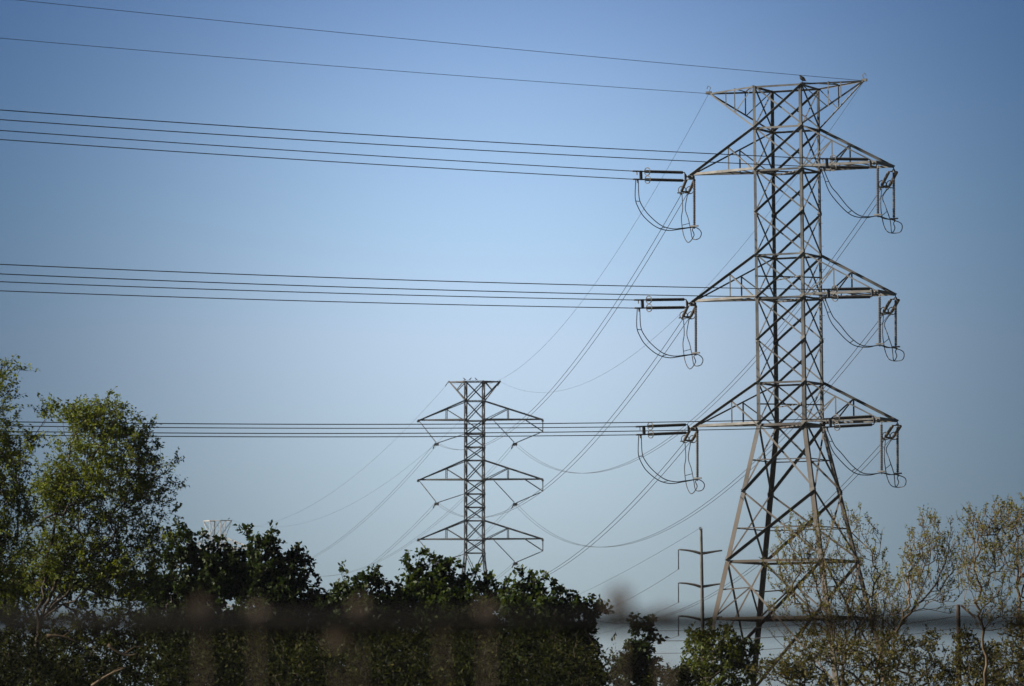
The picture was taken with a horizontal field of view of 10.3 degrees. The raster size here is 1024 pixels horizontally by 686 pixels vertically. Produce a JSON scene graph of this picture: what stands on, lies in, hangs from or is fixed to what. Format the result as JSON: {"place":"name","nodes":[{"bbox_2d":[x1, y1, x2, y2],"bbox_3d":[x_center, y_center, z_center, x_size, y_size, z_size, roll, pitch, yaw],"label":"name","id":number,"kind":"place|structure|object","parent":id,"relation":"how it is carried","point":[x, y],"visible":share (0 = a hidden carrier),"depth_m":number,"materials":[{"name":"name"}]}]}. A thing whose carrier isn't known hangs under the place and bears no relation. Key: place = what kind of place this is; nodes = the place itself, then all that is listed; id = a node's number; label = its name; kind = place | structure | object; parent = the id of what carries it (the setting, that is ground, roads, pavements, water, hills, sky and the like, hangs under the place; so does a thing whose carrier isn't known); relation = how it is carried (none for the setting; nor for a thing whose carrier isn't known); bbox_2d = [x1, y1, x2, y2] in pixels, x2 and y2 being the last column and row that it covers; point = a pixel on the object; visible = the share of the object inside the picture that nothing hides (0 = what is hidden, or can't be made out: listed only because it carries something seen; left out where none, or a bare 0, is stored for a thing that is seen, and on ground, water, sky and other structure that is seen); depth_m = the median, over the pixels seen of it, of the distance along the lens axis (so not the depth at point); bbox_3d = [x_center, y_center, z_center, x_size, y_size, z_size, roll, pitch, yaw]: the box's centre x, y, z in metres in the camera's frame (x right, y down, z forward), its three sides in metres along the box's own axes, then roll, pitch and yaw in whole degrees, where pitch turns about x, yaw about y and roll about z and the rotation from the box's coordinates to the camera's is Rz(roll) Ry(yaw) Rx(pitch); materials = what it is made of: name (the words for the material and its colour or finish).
{"place":"outdoors","nodes":[
{"label":"outdoors","id":0,"kind":"place"},
{"bbox_2d":[0,610,1023,685],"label":"chain link fence","id":1,"kind":"object","parent":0,"point":[647,621],"visible":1,"depth_m":10.57,"materials":[{"name":"grey metal"}]},
{"bbox_2d":[0,0,1023,685],"label":"sky","id":2,"kind":"structure","parent":0,"point":[940,101],"materials":[{"name":"blue"}]},
{"bbox_3d":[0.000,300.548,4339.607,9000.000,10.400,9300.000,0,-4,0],"label":"ground","id":3,"kind":"structure","parent":0,"visible":0},
{"bbox_2d":[0,354,68,611],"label":"broadleaf tree","id":4,"kind":"object","parent":3,"relation":"on","point":[7,456],"visible":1,"depth_m":196.00,"materials":[{"name":"green plant"}]},
{"bbox_2d":[0,560,148,685],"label":"bush","id":5,"kind":"object","parent":3,"relation":"on","point":[80,604],"visible":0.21,"depth_m":221.50,"materials":[{"name":"green plant"}]},
{"bbox_2d":[12,386,189,685],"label":"broadleaf tree","id":6,"kind":"object","parent":3,"relation":"on","point":[58,491],"visible":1,"depth_m":204.67,"materials":[{"name":"green plant"}]},
{"bbox_2d":[133,517,257,685],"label":"broadleaf tree","id":7,"kind":"object","parent":3,"relation":"on","point":[211,579],"visible":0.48,"depth_m":213.52,"materials":[{"name":"green plant"}]},
{"bbox_2d":[187,592,215,685],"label":"dry weed","id":8,"kind":"object","parent":3,"relation":"on","point":[200,604],"visible":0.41,"depth_m":10.72,"materials":[{"name":"brown plant"}]},
{"bbox_2d":[197,520,246,609],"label":"transmission tower","id":9,"kind":"structure","parent":3,"relation":"on","point":[209,521],"depth_m":1399.45,"materials":[{"name":"metal"}]},
{"bbox_2d":[214,387,444,527],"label":"overhead wire","id":10,"kind":"object","parent":9,"relation":"attached to","point":[337,488],"visible":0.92,"depth_m":1050.17,"materials":[{"name":"metal"}]},
{"bbox_2d":[332,503,434,592],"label":"conductor bundle","id":11,"kind":"object","parent":9,"relation":"hanging from","point":[407,534],"visible":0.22,"depth_m":889.01,"materials":[{"name":"metal"}]},
{"bbox_2d":[310,445,511,575],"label":"conductor bundle","id":12,"kind":"object","parent":9,"relation":"attached to","point":[430,526],"visible":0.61,"depth_m":981.53,"materials":[{"name":"metal"}]},
{"bbox_2d":[455,504,512,557],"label":"conductor bundle","id":13,"kind":"object","parent":9,"relation":"attached to","point":[489,527],"visible":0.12,"depth_m":884.68,"materials":[{"name":"metal"}]},
{"bbox_2d":[247,603,264,685],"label":"dry weed","id":14,"kind":"object","parent":3,"relation":"on","point":[254,609],"visible":0.31,"depth_m":10.69,"materials":[{"name":"brown plant"}]},
{"bbox_2d":[223,520,328,685],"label":"broadleaf tree","id":15,"kind":"object","parent":3,"relation":"on","point":[279,588],"visible":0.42,"depth_m":216.46,"materials":[{"name":"green plant"}]},
{"bbox_2d":[0,595,637,685],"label":"undergrowth","id":16,"kind":"object","parent":3,"relation":"on","point":[297,659],"visible":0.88,"depth_m":192.34,"materials":[{"name":"green plant"}]},
{"bbox_2d":[47,632,78,642],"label":"dead branch","id":17,"kind":"object","parent":16,"relation":"in","point":[54,635],"visible":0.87,"depth_m":188.25,"materials":[{"name":"brown wood"}]},
{"bbox_2d":[91,667,126,685],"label":"dead branch","id":18,"kind":"object","parent":16,"relation":"in","point":[102,678],"visible":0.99,"depth_m":187.56,"materials":[{"name":"wood"}]},
{"bbox_2d":[107,644,142,656],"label":"dead branch","id":19,"kind":"object","parent":16,"relation":"in","point":[115,649],"visible":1,"depth_m":187.92,"materials":[{"name":"brown wood"}]},
{"bbox_2d":[325,632,349,685],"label":"dry weed","id":20,"kind":"object","parent":3,"relation":"on","point":[331,638],"visible":0.62,"depth_m":10.70,"materials":[{"name":"brown plant"}]},
{"bbox_2d":[347,599,372,685],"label":"dry weed","id":21,"kind":"object","parent":3,"relation":"on","point":[357,608],"visible":0.34,"depth_m":10.72,"materials":[{"name":"brown plant"}]},
{"bbox_2d":[311,560,424,685],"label":"broadleaf tree","id":22,"kind":"object","parent":3,"relation":"on","point":[343,596],"visible":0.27,"depth_m":213.44,"materials":[{"name":"green plant"}]},
{"bbox_2d":[392,545,521,685],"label":"broadleaf tree","id":23,"kind":"object","parent":3,"relation":"on","point":[435,592],"visible":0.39,"depth_m":216.51,"materials":[{"name":"green plant"}]},
{"bbox_2d":[417,380,543,580],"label":"transmission tower","id":24,"kind":"structure","parent":3,"relation":"on","point":[484,479],"depth_m":855.16,"materials":[{"name":"grey metal"}]},
{"bbox_2d":[259,423,457,526],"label":"overhead wire","id":25,"kind":"object","parent":24,"relation":"hanging from","point":[371,492],"visible":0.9,"depth_m":1050.85,"materials":[{"name":"metal"}]},
{"bbox_2d":[419,481,462,507],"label":"suspension insulator","id":26,"kind":"object","parent":24,"relation":"hanging from","point":[436,503],"visible":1,"depth_m":855.36,"materials":[{"name":"grey ceramic"}]},
{"bbox_2d":[438,319,687,517],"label":"conductor bundle","id":27,"kind":"object","parent":26,"relation":"hanging from","point":[592,439],"visible":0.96,"depth_m":506.69,"materials":[{"name":"metal"}]},
{"bbox_2d":[419,421,463,448],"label":"suspension insulator","id":28,"kind":"object","parent":24,"relation":"hanging from","point":[434,440],"visible":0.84,"depth_m":855.98,"materials":[{"name":"grey ceramic"}]},
{"bbox_2d":[313,446,435,557],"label":"conductor bundle","id":29,"kind":"object","parent":28,"relation":"attached to","point":[381,502],"visible":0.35,"depth_m":929.30,"materials":[{"name":"metal"}]},
{"bbox_2d":[435,194,686,449],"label":"conductor bundle","id":30,"kind":"object","parent":28,"relation":"hanging from","point":[590,339],"visible":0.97,"depth_m":507.45,"materials":[{"name":"metal"}]},
{"bbox_2d":[493,420,539,448],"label":"suspension insulator","id":31,"kind":"object","parent":24,"relation":"hanging from","point":[514,444],"visible":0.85,"depth_m":855.94,"materials":[{"name":"grey ceramic"}]},
{"bbox_2d":[513,189,886,472],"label":"conductor bundle","id":32,"kind":"object","parent":31,"relation":"hanging from","point":[743,369],"visible":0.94,"depth_m":508.84,"materials":[{"name":"metal"}]},
{"bbox_2d":[494,481,539,508],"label":"suspension insulator","id":33,"kind":"object","parent":24,"relation":"hanging from","point":[512,500],"visible":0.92,"depth_m":855.31,"materials":[{"name":"grey ceramic"}]},
{"bbox_2d":[514,315,888,546],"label":"conductor bundle","id":34,"kind":"object","parent":33,"relation":"hanging from","point":[738,476],"visible":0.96,"depth_m":528.73,"materials":[{"name":"metal"}]},
{"bbox_2d":[494,540,541,567],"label":"suspension insulator","id":35,"kind":"object","parent":24,"relation":"hanging from","point":[516,563],"visible":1,"depth_m":854.70,"materials":[{"name":"grey ceramic"}]},
{"bbox_2d":[514,439,890,611],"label":"conductor bundle","id":36,"kind":"object","parent":35,"relation":"hanging from","point":[787,537],"visible":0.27,"depth_m":454.66,"materials":[{"name":"metal"}]},
{"bbox_2d":[475,602,499,685],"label":"dry weed","id":37,"kind":"object","parent":3,"relation":"on","point":[489,608],"visible":0.49,"depth_m":10.68,"materials":[{"name":"brown plant"}]},
{"bbox_2d":[476,564,613,685],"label":"broadleaf tree","id":38,"kind":"object","parent":3,"relation":"on","point":[517,601],"visible":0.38,"depth_m":213.50,"materials":[{"name":"green plant"}]},
{"bbox_2d":[604,582,634,685],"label":"dry weed","id":39,"kind":"object","parent":3,"relation":"on","point":[623,600],"visible":0.88,"depth_m":10.68,"materials":[{"name":"brown plant"}]},
{"bbox_2d":[611,632,668,685],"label":"broadleaf tree","id":40,"kind":"object","parent":3,"relation":"on","point":[643,663],"visible":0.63,"depth_m":215.43,"materials":[{"name":"green plant"}]},
{"bbox_2d":[656,604,671,685],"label":"dry weed","id":41,"kind":"object","parent":3,"relation":"on","point":[664,609],"visible":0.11,"depth_m":10.71,"materials":[{"name":"brown plant"}]},
{"bbox_2d":[641,662,704,685],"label":"bush","id":42,"kind":"object","parent":3,"relation":"on","point":[675,677],"visible":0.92,"depth_m":204.45,"materials":[{"name":"green plant"}]},
{"bbox_2d":[678,527,721,660],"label":"utility pole","id":43,"kind":"object","parent":3,"relation":"on","point":[701,586],"visible":0.68,"depth_m":579.67,"materials":[{"name":"metal"}]},
{"bbox_2d":[587,529,697,590],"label":"overhead wire","id":44,"kind":"object","parent":43,"relation":"attached to","point":[639,563],"visible":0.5,"depth_m":653.22,"materials":[{"name":"metal"}]},
{"bbox_2d":[669,632,763,685],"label":"bush","id":45,"kind":"object","parent":3,"relation":"on","point":[710,651],"visible":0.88,"depth_m":211.33,"materials":[{"name":"green plant"}]},
{"bbox_2d":[688,73,898,685],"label":"transmission tower","id":46,"kind":"structure","parent":3,"relation":"on","point":[776,385],"depth_m":400.92,"materials":[{"name":"metal"}]},
{"bbox_2d":[2,38,707,93],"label":"overhead wire","id":47,"kind":"object","parent":46,"relation":"attached to","point":[349,67],"visible":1,"depth_m":379.15,"materials":[{"name":"metal"}]},
{"bbox_2d":[20,0,863,80],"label":"overhead wire","id":48,"kind":"object","parent":46,"relation":"attached to","point":[433,41],"visible":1,"depth_m":369.83,"materials":[{"name":"metal"}]},
{"bbox_2d":[460,97,706,386],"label":"overhead wire","id":49,"kind":"object","parent":46,"relation":"attached to","point":[615,253],"visible":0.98,"depth_m":496.62,"materials":[{"name":"metal"}]},
{"bbox_2d":[632,167,689,183],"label":"strain insulator","id":50,"kind":"object","parent":46,"relation":"attached to","point":[649,171],"visible":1,"depth_m":402.35,"materials":[{"name":"ceramic"}]},
{"bbox_2d":[0,130,632,179],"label":"conductor bundle","id":51,"kind":"object","parent":50,"relation":"attached to","point":[309,151],"visible":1,"depth_m":378.49,"materials":[{"name":"metal"}]},
{"bbox_2d":[634,296,690,311],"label":"strain insulator","id":52,"kind":"object","parent":46,"relation":"attached to","point":[651,307],"visible":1,"depth_m":401.65,"materials":[{"name":"ceramic"}]},
{"bbox_2d":[0,281,630,307],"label":"conductor bundle","id":53,"kind":"object","parent":52,"relation":"attached to","point":[310,292],"visible":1,"depth_m":377.73,"materials":[{"name":"metal"}]},
{"bbox_2d":[636,423,692,437],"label":"strain insulator","id":54,"kind":"object","parent":46,"relation":"attached to","point":[652,426],"visible":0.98,"depth_m":401.17,"materials":[{"name":"ceramic"}]},
{"bbox_2d":[1,425,635,436],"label":"conductor bundle","id":55,"kind":"object","parent":54,"relation":"attached to","point":[358,428],"visible":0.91,"depth_m":380.56,"materials":[{"name":"metal"}]},
{"bbox_2d":[677,179,695,194],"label":"strain insulator","id":56,"kind":"object","parent":46,"relation":"attached to","point":[685,191],"visible":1,"depth_m":408.75,"materials":[{"name":"ceramic"}]},
{"bbox_2d":[510,83,862,392],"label":"overhead wire","id":57,"kind":"object","parent":46,"relation":"attached to","point":[725,265],"visible":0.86,"depth_m":500.33,"materials":[{"name":"metal"}]},
{"bbox_2d":[679,305,696,319],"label":"strain insulator","id":58,"kind":"object","parent":46,"relation":"attached to","point":[685,313],"visible":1,"depth_m":408.45,"materials":[{"name":"grey ceramic"}]},
{"bbox_2d":[680,430,698,442],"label":"strain insulator","id":59,"kind":"object","parent":46,"relation":"attached to","point":[689,440],"visible":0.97,"depth_m":407.74,"materials":[{"name":"grey ceramic"}]},
{"bbox_2d":[690,176,698,228],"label":"jumper insulator","id":60,"kind":"object","parent":46,"relation":"hanging from","point":[694,206],"visible":1,"depth_m":404.46,"materials":[{"name":"ceramic"}]},
{"bbox_2d":[635,179,701,242],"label":"jumper loop","id":61,"kind":"object","parent":60,"relation":"hanging from","point":[682,228],"visible":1,"depth_m":403.39,"materials":[{"name":"metal"}]},
{"bbox_2d":[692,303,699,355],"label":"jumper insulator","id":62,"kind":"object","parent":46,"relation":"hanging from","point":[695,330],"visible":1,"depth_m":403.83,"materials":[{"name":"ceramic"}]},
{"bbox_2d":[636,307,702,368],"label":"jumper loop","id":63,"kind":"object","parent":62,"relation":"hanging from","point":[667,354],"visible":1,"depth_m":403.00,"materials":[{"name":"metal"}]},
{"bbox_2d":[693,428,701,480],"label":"jumper insulator","id":64,"kind":"object","parent":46,"relation":"hanging from","point":[697,457],"visible":1,"depth_m":403.22,"materials":[{"name":"ceramic"}]},
{"bbox_2d":[638,434,704,493],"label":"jumper loop","id":65,"kind":"object","parent":64,"relation":"hanging from","point":[685,480],"visible":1,"depth_m":402.27,"materials":[{"name":"metal"}]},
{"bbox_2d":[818,155,875,170],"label":"strain insulator","id":66,"kind":"object","parent":46,"relation":"attached to","point":[835,158],"visible":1,"depth_m":394.71,"materials":[{"name":"ceramic"}]},
{"bbox_2d":[0,109,818,166],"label":"conductor bundle","id":67,"kind":"object","parent":66,"relation":"attached to","point":[399,136],"visible":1,"depth_m":364.18,"materials":[{"name":"metal"}]},
{"bbox_2d":[821,285,877,301],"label":"strain insulator","id":68,"kind":"object","parent":46,"relation":"attached to","point":[837,289],"visible":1,"depth_m":394.20,"materials":[{"name":"ceramic"}]},
{"bbox_2d":[0,264,820,297],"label":"conductor bundle","id":69,"kind":"object","parent":68,"relation":"attached to","point":[401,279],"visible":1,"depth_m":363.57,"materials":[{"name":"metal"}]},
{"bbox_2d":[823,298,904,360],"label":"jumper loop","id":70,"kind":"object","parent":68,"relation":"hanging from","point":[884,346],"visible":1,"depth_m":396.03,"materials":[{"name":"metal"}]},
{"bbox_2d":[822,414,879,430],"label":"strain insulator","id":71,"kind":"object","parent":46,"relation":"attached to","point":[839,418],"visible":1,"depth_m":393.44,"materials":[{"name":"ceramic"}]},
{"bbox_2d":[0,419,822,433],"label":"conductor bundle","id":72,"kind":"object","parent":71,"relation":"attached to","point":[447,424],"visible":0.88,"depth_m":365.70,"materials":[{"name":"metal"}]},
{"bbox_2d":[824,427,906,487],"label":"jumper loop","id":73,"kind":"object","parent":71,"relation":"hanging from","point":[886,473],"visible":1,"depth_m":395.82,"materials":[{"name":"metal"}]},
{"bbox_2d":[874,164,881,217],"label":"jumper insulator","id":74,"kind":"object","parent":46,"relation":"hanging from","point":[877,191],"visible":1,"depth_m":397.12,"materials":[{"name":"ceramic"}]},
{"bbox_2d":[821,166,902,233],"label":"jumper loop","id":75,"kind":"object","parent":74,"relation":"hanging from","point":[882,217],"visible":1,"depth_m":396.78,"materials":[{"name":"metal"}]},
{"bbox_2d":[875,293,883,346],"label":"jumper insulator","id":76,"kind":"object","parent":46,"relation":"hanging from","point":[879,320],"visible":1,"depth_m":396.48,"materials":[{"name":"ceramic"}]},
{"bbox_2d":[877,420,885,473],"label":"jumper insulator","id":77,"kind":"object","parent":46,"relation":"hanging from","point":[881,446],"visible":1,"depth_m":395.87,"materials":[{"name":"ceramic"}]},
{"bbox_2d":[879,169,897,189],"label":"strain insulator","id":78,"kind":"object","parent":46,"relation":"attached to","point":[884,181],"visible":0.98,"depth_m":404.11,"materials":[{"name":"brown ceramic"}]},
{"bbox_2d":[881,297,899,315],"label":"strain insulator","id":79,"kind":"object","parent":46,"relation":"attached to","point":[883,312],"visible":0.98,"depth_m":403.48,"materials":[{"name":"brown ceramic"}]},
{"bbox_2d":[882,423,901,440],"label":"strain insulator","id":80,"kind":"object","parent":46,"relation":"attached to","point":[886,437],"visible":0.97,"depth_m":403.04,"materials":[{"name":"brown ceramic"}]},
{"bbox_2d":[890,168,897,220],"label":"jumper insulator","id":81,"kind":"object","parent":46,"relation":"hanging from","point":[893,192],"visible":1,"depth_m":400.25,"materials":[{"name":"ceramic"}]},
{"bbox_2d":[891,296,899,349],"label":"jumper insulator","id":82,"kind":"object","parent":46,"relation":"hanging from","point":[895,322],"visible":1,"depth_m":399.62,"materials":[{"name":"ceramic"}]},
{"bbox_2d":[893,422,901,475],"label":"jumper insulator","id":83,"kind":"object","parent":46,"relation":"hanging from","point":[897,448],"visible":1,"depth_m":399.00,"materials":[{"name":"ceramic"}]},
{"bbox_2d":[746,632,856,685],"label":"bush","id":84,"kind":"object","parent":3,"relation":"on","point":[786,670],"visible":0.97,"depth_m":197.49,"materials":[{"name":"green plant"}]},
{"bbox_2d":[759,502,895,684],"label":"budding tree","id":85,"kind":"object","parent":3,"relation":"on","point":[848,598],"visible":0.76,"depth_m":207.85,"materials":[{"name":"green plant"}]},
{"bbox_2d":[808,632,914,685],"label":"bush","id":86,"kind":"object","parent":3,"relation":"on","point":[858,657],"visible":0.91,"depth_m":199.49,"materials":[{"name":"green plant"}]},
{"bbox_2d":[857,556,913,685],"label":"budding tree","id":87,"kind":"object","parent":3,"relation":"on","point":[884,589],"visible":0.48,"depth_m":210.84,"materials":[{"name":"green plant"}]},
{"bbox_2d":[878,632,960,685],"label":"bush","id":88,"kind":"object","parent":3,"relation":"on","point":[939,676],"visible":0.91,"depth_m":201.54,"materials":[{"name":"green plant"}]},
{"bbox_2d":[874,504,968,684],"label":"budding tree","id":89,"kind":"object","parent":3,"relation":"on","point":[919,571],"visible":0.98,"depth_m":203.83,"materials":[{"name":"green plant"}]},
{"bbox_2d":[956,604,969,685],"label":"utility pole","id":90,"kind":"object","parent":3,"relation":"on","point":[958,610],"visible":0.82,"depth_m":239.62,"materials":[{"name":"brown wood"}]},
{"bbox_2d":[656,633,822,640],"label":"overhead wire","id":91,"kind":"object","parent":90,"relation":"attached to","point":[742,638],"visible":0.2,"depth_m":272.20,"materials":[{"name":"metal"}]},
{"bbox_2d":[652,632,924,653],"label":"overhead wire","id":92,"kind":"object","parent":90,"relation":"attached to","point":[791,647],"visible":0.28,"depth_m":267.95,"materials":[{"name":"metal"}]},
{"bbox_2d":[945,632,1008,685],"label":"bush","id":93,"kind":"object","parent":3,"relation":"on","point":[962,666],"visible":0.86,"depth_m":203.51,"materials":[{"name":"green plant"}]},
{"bbox_2d":[956,495,1023,685],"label":"budding tree","id":94,"kind":"object","parent":3,"relation":"on","point":[973,559],"visible":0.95,"depth_m":199.88,"materials":[{"name":"green plant"}]},
{"bbox_2d":[972,607,1023,685],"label":"bush","id":95,"kind":"object","parent":3,"relation":"on","point":[1019,671],"visible":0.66,"depth_m":205.45,"materials":[{"name":"green plant"}]},
{"bbox_2d":[985,492,1023,685],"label":"budding tree","id":96,"kind":"object","parent":3,"relation":"on","point":[1020,566],"visible":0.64,"depth_m":209.92,"materials":[{"name":"green plant"}]},
{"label":"suspension insulator","id":97,"kind":"object","parent":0,"visible":0},
{"bbox_2d":[537,442,689,578],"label":"conductor bundle","id":98,"kind":"object","parent":97,"relation":"hanging from","point":[623,511],"visible":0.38,"depth_m":469.48,"materials":[{"name":"metal"}]}
]}

